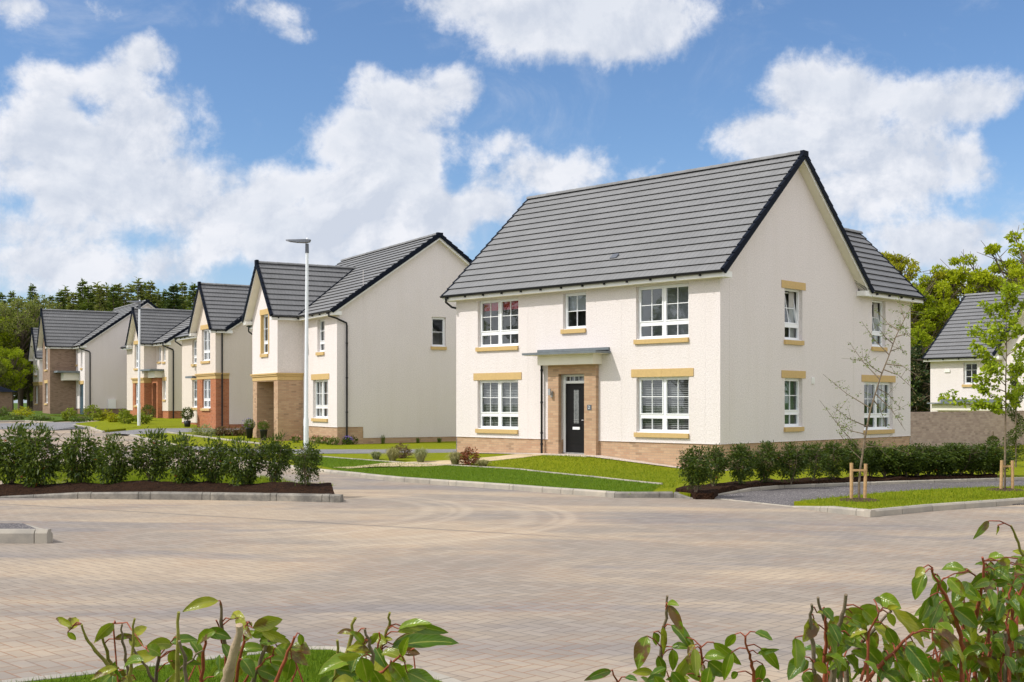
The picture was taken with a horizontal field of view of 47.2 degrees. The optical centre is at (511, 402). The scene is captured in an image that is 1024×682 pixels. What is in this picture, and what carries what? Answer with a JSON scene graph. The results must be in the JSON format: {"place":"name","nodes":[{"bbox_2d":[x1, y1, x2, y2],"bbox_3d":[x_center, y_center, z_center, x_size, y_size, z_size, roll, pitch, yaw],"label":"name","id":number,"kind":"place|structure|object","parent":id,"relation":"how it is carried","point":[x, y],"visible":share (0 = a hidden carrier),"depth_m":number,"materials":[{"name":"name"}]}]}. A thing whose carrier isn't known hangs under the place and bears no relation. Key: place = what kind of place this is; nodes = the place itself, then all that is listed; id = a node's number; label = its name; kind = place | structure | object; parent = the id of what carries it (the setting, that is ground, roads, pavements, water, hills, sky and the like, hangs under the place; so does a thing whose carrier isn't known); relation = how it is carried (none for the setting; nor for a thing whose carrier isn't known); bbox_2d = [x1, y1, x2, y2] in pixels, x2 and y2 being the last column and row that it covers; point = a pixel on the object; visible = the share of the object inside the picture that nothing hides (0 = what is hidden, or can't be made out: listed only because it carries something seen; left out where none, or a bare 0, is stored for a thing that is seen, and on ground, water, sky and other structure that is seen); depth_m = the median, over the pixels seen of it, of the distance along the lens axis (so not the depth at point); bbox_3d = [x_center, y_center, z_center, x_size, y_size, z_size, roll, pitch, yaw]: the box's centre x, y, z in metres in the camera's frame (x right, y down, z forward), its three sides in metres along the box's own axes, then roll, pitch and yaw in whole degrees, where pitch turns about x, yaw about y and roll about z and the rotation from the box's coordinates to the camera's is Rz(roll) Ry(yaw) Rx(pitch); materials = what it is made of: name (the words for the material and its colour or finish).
{"place":"outdoors","nodes":[
{"label":"outdoors","id":0,"kind":"place"},
{"bbox_2d":[14,403,32,410],"bbox_3d":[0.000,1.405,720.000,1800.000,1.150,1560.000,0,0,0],"label":"ground","id":1,"kind":"structure","parent":0,"point":[16,405],"depth_m":309.49,"materials":[{"name":"green plant"}]},
{"bbox_2d":[0,316,19,363],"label":"leafy tree","id":2,"kind":"object","parent":1,"relation":"on","point":[4,337],"visible":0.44,"depth_m":104.24,"materials":[{"name":"green plant"}]},
{"bbox_2d":[0,347,37,409],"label":"leafy tree","id":3,"kind":"object","parent":1,"relation":"on","point":[15,357],"visible":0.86,"depth_m":101.74,"materials":[{"name":"green plant"}]},
{"bbox_2d":[0,296,49,409],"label":"leafy tree","id":4,"kind":"object","parent":1,"relation":"on","point":[29,321],"visible":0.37,"depth_m":105.38,"materials":[{"name":"green plant"}]},
{"bbox_2d":[6,293,63,386],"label":"leafy tree","id":5,"kind":"object","parent":1,"relation":"on","point":[46,302],"visible":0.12,"depth_m":109.64,"materials":[{"name":"green plant"}]},
{"bbox_2d":[28,327,42,410],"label":"house","id":6,"kind":"structure","parent":1,"relation":"on","point":[35,356],"depth_m":103.07,"materials":[{"name":"grey tile"}]},
{"bbox_2d":[77,285,97,310],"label":"conifer","id":7,"kind":"object","parent":1,"relation":"on","point":[88,305],"visible":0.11,"depth_m":116.93,"materials":[{"name":"green plant"}]},
{"bbox_2d":[0,460,332,485],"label":"grass","id":8,"kind":"structure","parent":1,"relation":"on","point":[262,479],"depth_m":27.86,"materials":[{"name":"green plant"}]},
{"bbox_2d":[163,283,185,309],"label":"conifer","id":9,"kind":"object","parent":1,"relation":"on","point":[172,301],"visible":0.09,"depth_m":111.77,"materials":[{"name":"green plant"}]},
{"bbox_2d":[879,250,949,351],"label":"broadleaf tree","id":10,"kind":"object","parent":1,"relation":"on","point":[899,263],"visible":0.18,"depth_m":73.37,"materials":[{"name":"green plant"}]},
{"bbox_2d":[911,284,957,351],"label":"broadleaf tree","id":11,"kind":"object","parent":1,"relation":"on","point":[927,318],"visible":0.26,"depth_m":70.54,"materials":[{"name":"green plant"}]},
{"bbox_2d":[912,257,1003,335],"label":"broadleaf tree","id":12,"kind":"object","parent":1,"relation":"on","point":[942,285],"visible":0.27,"depth_m":73.03,"materials":[{"name":"green plant"}]},
{"bbox_2d":[916,249,1013,321],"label":"broadleaf tree","id":13,"kind":"object","parent":1,"relation":"on","point":[954,261],"visible":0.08,"depth_m":75.94,"materials":[{"name":"green plant"}]},
{"bbox_2d":[949,223,1023,294],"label":"broadleaf tree","id":14,"kind":"object","parent":1,"relation":"on","point":[1014,271],"visible":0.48,"depth_m":72.40,"materials":[{"name":"green plant"}]},
{"bbox_2d":[0,422,84,430],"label":"driveway","id":15,"kind":"structure","parent":0,"point":[62,425],"depth_m":68.00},
{"bbox_2d":[0,411,117,421],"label":"lawn","id":16,"kind":"structure","parent":0,"point":[57,418],"depth_m":83.73,"materials":[{"name":"green plant"}]},
{"bbox_2d":[0,386,16,410],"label":"outbuilding","id":17,"kind":"structure","parent":16,"relation":"on","point":[6,397],"depth_m":94.11,"materials":[{"name":"brown brick"}]},
{"bbox_2d":[36,299,158,413],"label":"house","id":18,"kind":"structure","parent":16,"relation":"on","point":[84,359],"depth_m":87.65,"materials":[{"name":"white paint"}]},
{"bbox_2d":[76,420,196,431],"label":"lawn","id":19,"kind":"structure","parent":0,"point":[105,426],"depth_m":67.41,"materials":[{"name":"green plant"}]},
{"bbox_2d":[126,300,141,425],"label":"lamp post","id":20,"kind":"object","parent":19,"relation":"on","point":[139,302],"visible":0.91,"depth_m":65.95,"materials":[{"name":"grey metal"}]},
{"bbox_2d":[107,428,245,433],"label":"driveway","id":21,"kind":"structure","parent":0,"point":[176,430],"depth_m":59.87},
{"bbox_2d":[1,645,461,681],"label":"verge","id":22,"kind":"structure","parent":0,"point":[211,680],"depth_m":8.17,"materials":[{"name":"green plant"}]},
{"bbox_2d":[56,596,310,681],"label":"laurel bush","id":23,"kind":"object","parent":22,"relation":"on","point":[268,634],"visible":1,"depth_m":2.75,"materials":[{"name":"green plant"}]},
{"bbox_2d":[318,612,458,681],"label":"laurel bush","id":24,"kind":"object","parent":22,"relation":"on","point":[349,663],"visible":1,"depth_m":2.60,"materials":[{"name":"green plant"}]},
{"bbox_2d":[584,595,778,681],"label":"laurel bush","id":25,"kind":"object","parent":22,"relation":"on","point":[691,665],"visible":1,"depth_m":2.73,"materials":[{"name":"green plant"}]},
{"bbox_2d":[185,446,455,453],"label":"driveway","id":26,"kind":"structure","parent":0,"point":[345,451],"depth_m":41.99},
{"bbox_2d":[334,454,539,467],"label":"path","id":27,"kind":"structure","parent":0,"point":[505,457],"depth_m":34.99,"materials":[{"name":"beige concrete"}]},
{"bbox_2d":[297,455,659,491],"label":"verge","id":28,"kind":"structure","parent":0,"point":[492,479],"depth_m":29.13,"materials":[{"name":"green plant"}]},
{"bbox_2d":[0,420,1023,681],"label":"road","id":29,"kind":"structure","parent":0,"point":[514,586],"depth_m":13.58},
{"bbox_2d":[0,529,50,543],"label":"kerb","id":30,"kind":"structure","parent":29,"relation":"on","point":[25,536],"depth_m":16.18,"materials":[{"name":"concrete"}]},
{"bbox_2d":[0,491,342,502],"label":"kerb","id":31,"kind":"structure","parent":29,"relation":"on","point":[239,496],"depth_m":23.40,"materials":[{"name":"concrete"}]},
{"bbox_2d":[337,471,617,497],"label":"kerb","id":32,"kind":"structure","parent":29,"relation":"on","point":[583,492],"depth_m":26.67,"materials":[{"name":"concrete"}]},
{"bbox_2d":[615,491,691,498],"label":"kerb","id":33,"kind":"structure","parent":29,"relation":"on","point":[664,494],"depth_m":23.91,"materials":[{"name":"concrete"}]},
{"bbox_2d":[791,506,874,516],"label":"kerb","id":34,"kind":"structure","parent":29,"relation":"on","point":[846,510],"depth_m":20.49,"materials":[{"name":"concrete"}]},
{"bbox_2d":[718,477,1023,494],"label":"kerb","id":35,"kind":"structure","parent":29,"relation":"on","point":[868,483],"depth_m":27.35,"materials":[{"name":"concrete"}]},
{"bbox_2d":[864,497,1023,516],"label":"kerb","id":36,"kind":"structure","parent":29,"relation":"on","point":[899,510],"depth_m":21.12,"materials":[{"name":"concrete"}]},
{"bbox_2d":[0,0,1023,402],"label":"sky","id":37,"kind":"structure","parent":0,"point":[164,143],"materials":[{"name":"blue"}]},
{"bbox_2d":[48,414,1023,497],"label":"lawn","id":38,"kind":"structure","parent":0,"point":[1019,470],"depth_m":35.12,"materials":[{"name":"green plant"}]},
{"bbox_2d":[120,307,191,418],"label":"house","id":39,"kind":"structure","parent":38,"relation":"on","point":[161,368],"depth_m":79.33,"materials":[{"name":"white paint"}]},
{"bbox_2d":[174,282,252,428],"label":"house","id":40,"kind":"structure","parent":38,"relation":"on","point":[215,337],"depth_m":62.52,"materials":[{"name":"white paint"}]},
{"bbox_2d":[200,324,209,363],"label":"window","id":41,"kind":"structure","parent":40,"relation":"in","point":[206,332],"depth_m":63.38,"materials":[{"name":"white plastic"}]},
{"bbox_2d":[286,238,310,449],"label":"lamp post","id":42,"kind":"object","parent":38,"relation":"on","point":[306,418],"visible":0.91,"depth_m":40.45,"materials":[{"name":"grey metal"}]},
{"bbox_2d":[242,232,471,444],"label":"house","id":43,"kind":"structure","parent":38,"relation":"on","point":[382,341],"depth_m":49.37,"materials":[{"name":"white paint"}]},
{"bbox_2d":[260,309,268,356],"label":"window","id":44,"kind":"structure","parent":43,"relation":"in","point":[264,319],"depth_m":52.06,"materials":[{"name":"white plastic"}]},
{"bbox_2d":[311,373,328,421],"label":"window","id":45,"kind":"structure","parent":43,"relation":"in","point":[321,385],"depth_m":49.30,"materials":[{"name":"white plastic"}]},
{"bbox_2d":[431,317,446,349],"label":"window","id":46,"kind":"structure","parent":43,"relation":"in","point":[438,323],"depth_m":50.68,"materials":[{"name":"white plastic"}]},
{"bbox_2d":[323,456,662,484],"bbox_3d":[-1.691,1.832,33.276,1.235,0.141,17.236,0,0,-40],"label":"edging","id":47,"kind":"object","parent":38,"relation":"on","point":[507,468],"visible":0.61,"depth_m":32.09,"materials":[{"name":"concrete"}]},
{"bbox_2d":[457,454,681,482],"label":"grass","id":48,"kind":"structure","parent":38,"relation":"on","point":[633,474],"depth_m":32.12,"materials":[{"name":"green plant"}]},
{"bbox_2d":[454,452,729,470],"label":"footpath","id":49,"kind":"structure","parent":38,"relation":"on","point":[614,458],"depth_m":34.53,"materials":[{"name":"beige concrete"}]},
{"bbox_2d":[440,150,926,469],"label":"house","id":50,"kind":"structure","parent":38,"relation":"on","point":[661,318],"depth_m":35.46,"materials":[{"name":"white paint"}]},
{"bbox_2d":[475,298,518,351],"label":"window","id":51,"kind":"structure","parent":50,"relation":"in","point":[498,318],"depth_m":38.64,"materials":[{"name":"white plastic"}]},
{"bbox_2d":[473,372,521,433],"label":"window","id":52,"kind":"structure","parent":50,"relation":"in","point":[498,391],"depth_m":38.42,"materials":[{"name":"white plastic"}]},
{"bbox_2d":[560,292,585,333],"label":"window","id":53,"kind":"structure","parent":50,"relation":"in","point":[575,303],"depth_m":36.04,"materials":[{"name":"white plastic"}]},
{"bbox_2d":[566,383,583,452],"bbox_3d":[1.980,0.479,35.801,0.876,2.113,0.062,0,0,44],"label":"front door","id":54,"kind":"structure","parent":50,"relation":"in","point":[575,391],"depth_m":35.82,"materials":[{"name":"black wood"}]},
{"bbox_2d":[633,282,688,343],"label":"window","id":55,"kind":"structure","parent":50,"relation":"in","point":[663,309],"depth_m":34.12,"materials":[{"name":"white plastic"}]},
{"bbox_2d":[631,368,693,437],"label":"window","id":56,"kind":"structure","parent":50,"relation":"in","point":[663,397],"depth_m":33.79,"materials":[{"name":"white plastic"}]},
{"bbox_2d":[781,280,805,344],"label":"window","id":57,"kind":"structure","parent":50,"relation":"in","point":[791,296],"depth_m":35.09,"materials":[{"name":"white plastic"}]},
{"bbox_2d":[781,370,805,431],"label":"window","id":58,"kind":"structure","parent":50,"relation":"in","point":[791,377],"depth_m":34.95,"materials":[{"name":"white plastic"}]},
{"bbox_2d":[861,375,895,433],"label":"window","id":59,"kind":"structure","parent":50,"relation":"in","point":[875,426],"depth_m":39.10,"materials":[{"name":"white plastic"}]},
{"bbox_2d":[871,300,887,350],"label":"window","id":60,"kind":"structure","parent":50,"relation":"in","point":[876,317],"depth_m":38.91,"materials":[{"name":"white plastic"}]},
{"bbox_2d":[675,473,996,498],"bbox_3d":[7.362,1.901,27.004,9.980,0.293,2.083,0,0,-34],"label":"planting bed","id":61,"kind":"object","parent":38,"relation":"on","point":[709,491],"visible":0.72,"depth_m":26.73,"materials":[{"name":"brown soil"}]},
{"bbox_2d":[675,444,716,491],"bbox_3d":[3.729,1.344,23.753,0.881,0.986,0.927,0,0,0],"label":"laurel shrub","id":62,"kind":"object","parent":61,"relation":"on","point":[695,461],"visible":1,"depth_m":23.64,"materials":[{"name":"green plant"}]},
{"bbox_2d":[700,443,728,485],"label":"laurel shrub","id":63,"kind":"object","parent":61,"relation":"on","point":[715,453],"visible":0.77,"depth_m":25.28,"materials":[{"name":"green plant"}]},
{"bbox_2d":[724,442,757,483],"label":"laurel shrub","id":64,"kind":"object","parent":61,"relation":"on","point":[743,453],"visible":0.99,"depth_m":25.67,"materials":[{"name":"green plant"}]},
{"bbox_2d":[748,440,785,481],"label":"laurel shrub","id":65,"kind":"object","parent":61,"relation":"on","point":[762,469],"visible":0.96,"depth_m":26.05,"materials":[{"name":"green plant"}]},
{"bbox_2d":[772,441,809,484],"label":"laurel shrub","id":66,"kind":"object","parent":61,"relation":"on","point":[799,466],"visible":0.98,"depth_m":26.05,"materials":[{"name":"green plant"}]},
{"bbox_2d":[797,441,834,480],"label":"laurel shrub","id":67,"kind":"object","parent":61,"relation":"on","point":[813,452],"visible":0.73,"depth_m":26.74,"materials":[{"name":"green plant"}]},
{"bbox_2d":[816,440,851,478],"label":"laurel shrub","id":68,"kind":"object","parent":61,"relation":"on","point":[835,457],"visible":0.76,"depth_m":27.33,"materials":[{"name":"green plant"}]},
{"bbox_2d":[840,438,872,478],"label":"laurel shrub","id":69,"kind":"object","parent":61,"relation":"on","point":[852,456],"visible":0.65,"depth_m":27.77,"materials":[{"name":"green plant"}]},
{"bbox_2d":[860,440,888,475],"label":"laurel shrub","id":70,"kind":"object","parent":61,"relation":"on","point":[873,451],"visible":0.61,"depth_m":28.02,"materials":[{"name":"green plant"}]},
{"bbox_2d":[868,444,905,476],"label":"laurel shrub","id":71,"kind":"object","parent":61,"relation":"on","point":[891,460],"visible":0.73,"depth_m":27.99,"materials":[{"name":"green plant"}]},
{"bbox_2d":[880,445,920,475],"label":"laurel shrub","id":72,"kind":"object","parent":61,"relation":"on","point":[898,469],"visible":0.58,"depth_m":28.15,"materials":[{"name":"green plant"}]},
{"bbox_2d":[894,444,928,476],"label":"laurel shrub","id":73,"kind":"object","parent":61,"relation":"on","point":[910,470],"visible":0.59,"depth_m":28.30,"materials":[{"name":"green plant"}]},
{"bbox_2d":[898,442,942,475],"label":"laurel shrub","id":74,"kind":"object","parent":61,"relation":"on","point":[925,458],"visible":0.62,"depth_m":28.40,"materials":[{"name":"green plant"}]},
{"bbox_2d":[911,444,950,475],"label":"laurel shrub","id":75,"kind":"object","parent":61,"relation":"on","point":[934,451],"visible":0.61,"depth_m":28.47,"materials":[{"name":"green plant"}]},
{"bbox_2d":[926,444,962,475],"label":"laurel shrub","id":76,"kind":"object","parent":61,"relation":"on","point":[950,466],"visible":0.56,"depth_m":28.55,"materials":[{"name":"green plant"}]},
{"bbox_2d":[937,442,973,475],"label":"laurel shrub","id":77,"kind":"object","parent":61,"relation":"on","point":[964,461],"visible":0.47,"depth_m":28.71,"materials":[{"name":"green plant"}]},
{"bbox_2d":[948,442,990,474],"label":"laurel shrub","id":78,"kind":"object","parent":61,"relation":"on","point":[963,469],"visible":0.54,"depth_m":28.77,"materials":[{"name":"green plant"}]},
{"bbox_2d":[957,445,998,474],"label":"laurel shrub","id":79,"kind":"object","parent":61,"relation":"on","point":[975,466],"visible":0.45,"depth_m":28.83,"materials":[{"name":"green plant"}]},
{"bbox_2d":[968,442,1010,474],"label":"laurel shrub","id":80,"kind":"object","parent":61,"relation":"on","point":[987,451],"visible":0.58,"depth_m":28.99,"materials":[{"name":"green plant"}]},
{"bbox_2d":[978,440,1017,473],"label":"laurel shrub","id":81,"kind":"object","parent":61,"relation":"on","point":[1009,457],"visible":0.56,"depth_m":29.13,"materials":[{"name":"green plant"}]},
{"bbox_2d":[911,351,929,411],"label":"evergreen shrub","id":82,"kind":"object","parent":38,"relation":"on","point":[920,400],"visible":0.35,"depth_m":62.29,"materials":[{"name":"green plant"}]},
{"bbox_2d":[911,411,1023,449],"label":"garden wall","id":83,"kind":"structure","parent":38,"relation":"on","point":[961,427],"depth_m":43.11,"materials":[{"name":"brown brick"}]},
{"bbox_2d":[922,290,1023,411],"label":"house","id":84,"kind":"structure","parent":38,"relation":"on","point":[955,365],"depth_m":59.31,"materials":[{"name":"grey tile"}]},
{"bbox_2d":[962,362,977,386],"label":"window","id":85,"kind":"structure","parent":84,"relation":"in","point":[970,367],"depth_m":59.25,"materials":[{"name":"white plastic"}]},
{"bbox_2d":[1002,371,1023,466],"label":"tree","id":86,"kind":"object","parent":38,"relation":"on","point":[1016,423],"visible":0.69,"depth_m":33.38,"materials":[{"name":"green plant"}]},
{"bbox_2d":[715,480,1023,505],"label":"footpath","id":87,"kind":"structure","parent":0,"point":[786,496],"depth_m":25.33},
{"bbox_2d":[787,564,977,681],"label":"laurel bush","id":88,"kind":"object","parent":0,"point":[912,661],"visible":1,"depth_m":2.58,"materials":[{"name":"green plant"}]},
{"bbox_2d":[794,485,1023,508],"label":"verge","id":89,"kind":"structure","parent":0,"point":[801,503],"depth_m":22.49,"materials":[{"name":"green plant"}]},
{"bbox_2d":[820,296,921,501],"bbox_3d":[6.811,-0.077,22.084,1.908,3.946,1.209,0,0,-13],"label":"sapling","id":90,"kind":"object","parent":89,"relation":"on","point":[860,469],"visible":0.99,"depth_m":22.07,"materials":[{"name":"green plant"}]},
{"bbox_2d":[937,278,1023,490],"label":"sapling","id":91,"kind":"object","parent":89,"relation":"on","point":[991,369],"visible":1,"depth_m":24.60,"materials":[{"name":"green plant"}]},
{"bbox_2d":[903,520,1023,681],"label":"laurel bush","id":92,"kind":"object","parent":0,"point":[987,658],"visible":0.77,"depth_m":2.74,"materials":[{"name":"green plant"}]},
{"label":"verge","id":93,"kind":"structure","parent":0,"visible":0},
{"bbox_2d":[0,480,334,495],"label":"planting bed","id":94,"kind":"object","parent":93,"relation":"on","point":[10,489],"visible":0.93,"depth_m":24.01,"materials":[{"name":"brown soil"}]},
{"bbox_2d":[0,421,32,484],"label":"laurel shrub","id":95,"kind":"object","parent":94,"relation":"on","point":[6,451],"visible":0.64,"depth_m":25.00,"materials":[{"name":"green plant"}]},
{"bbox_2d":[4,420,64,487],"bbox_3d":[-10.153,1.128,24.907,1.262,1.554,1.407,0,0,-15],"label":"laurel shrub","id":96,"kind":"object","parent":94,"relation":"on","point":[38,445],"visible":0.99,"depth_m":24.76,"materials":[{"name":"green plant"}]},
{"bbox_2d":[52,425,105,482],"bbox_3d":[-9.195,1.148,25.010,1.224,1.360,1.143,0,0,-22],"label":"laurel shrub","id":97,"kind":"object","parent":94,"relation":"on","point":[70,454],"visible":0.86,"depth_m":24.84,"materials":[{"name":"green plant"}]},
{"bbox_2d":[90,429,135,484],"bbox_3d":[-8.414,1.177,24.751,0.971,1.272,1.118,0,0,-30],"label":"laurel shrub","id":98,"kind":"object","parent":94,"relation":"on","point":[104,467],"visible":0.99,"depth_m":24.59,"materials":[{"name":"green plant"}]},
{"bbox_2d":[123,426,172,481],"bbox_3d":[-7.673,1.119,24.832,1.058,1.248,1.081,0,0,-37],"label":"laurel shrub","id":99,"kind":"object","parent":94,"relation":"on","point":[140,459],"visible":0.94,"depth_m":24.70,"materials":[{"name":"green plant"}]},
{"bbox_2d":[160,430,208,483],"bbox_3d":[-6.927,1.183,24.520,1.010,1.226,1.126,0,0,-44],"label":"laurel shrub","id":100,"kind":"object","parent":94,"relation":"on","point":[185,469],"visible":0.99,"depth_m":24.41,"materials":[{"name":"green plant"}]},
{"bbox_2d":[194,434,233,482],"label":"laurel shrub","id":101,"kind":"object","parent":94,"relation":"on","point":[212,475],"visible":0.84,"depth_m":24.54,"materials":[{"name":"green plant"}]},
{"bbox_2d":[216,432,269,485],"bbox_3d":[-5.618,1.222,24.429,1.118,1.235,0.971,0,0,31],"label":"laurel shrub","id":102,"kind":"object","parent":94,"relation":"on","point":[232,467],"visible":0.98,"depth_m":24.27,"materials":[{"name":"green plant"}]},
{"bbox_2d":[255,429,296,481],"bbox_3d":[-4.972,1.148,24.528,0.996,1.200,0.912,0,0,23],"label":"laurel shrub","id":103,"kind":"object","parent":94,"relation":"on","point":[266,450],"visible":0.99,"depth_m":24.40,"materials":[{"name":"green plant"}]},
{"bbox_2d":[288,437,323,484],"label":"laurel shrub","id":104,"kind":"object","parent":94,"relation":"on","point":[302,462],"visible":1,"depth_m":23.79,"materials":[{"name":"green plant"}]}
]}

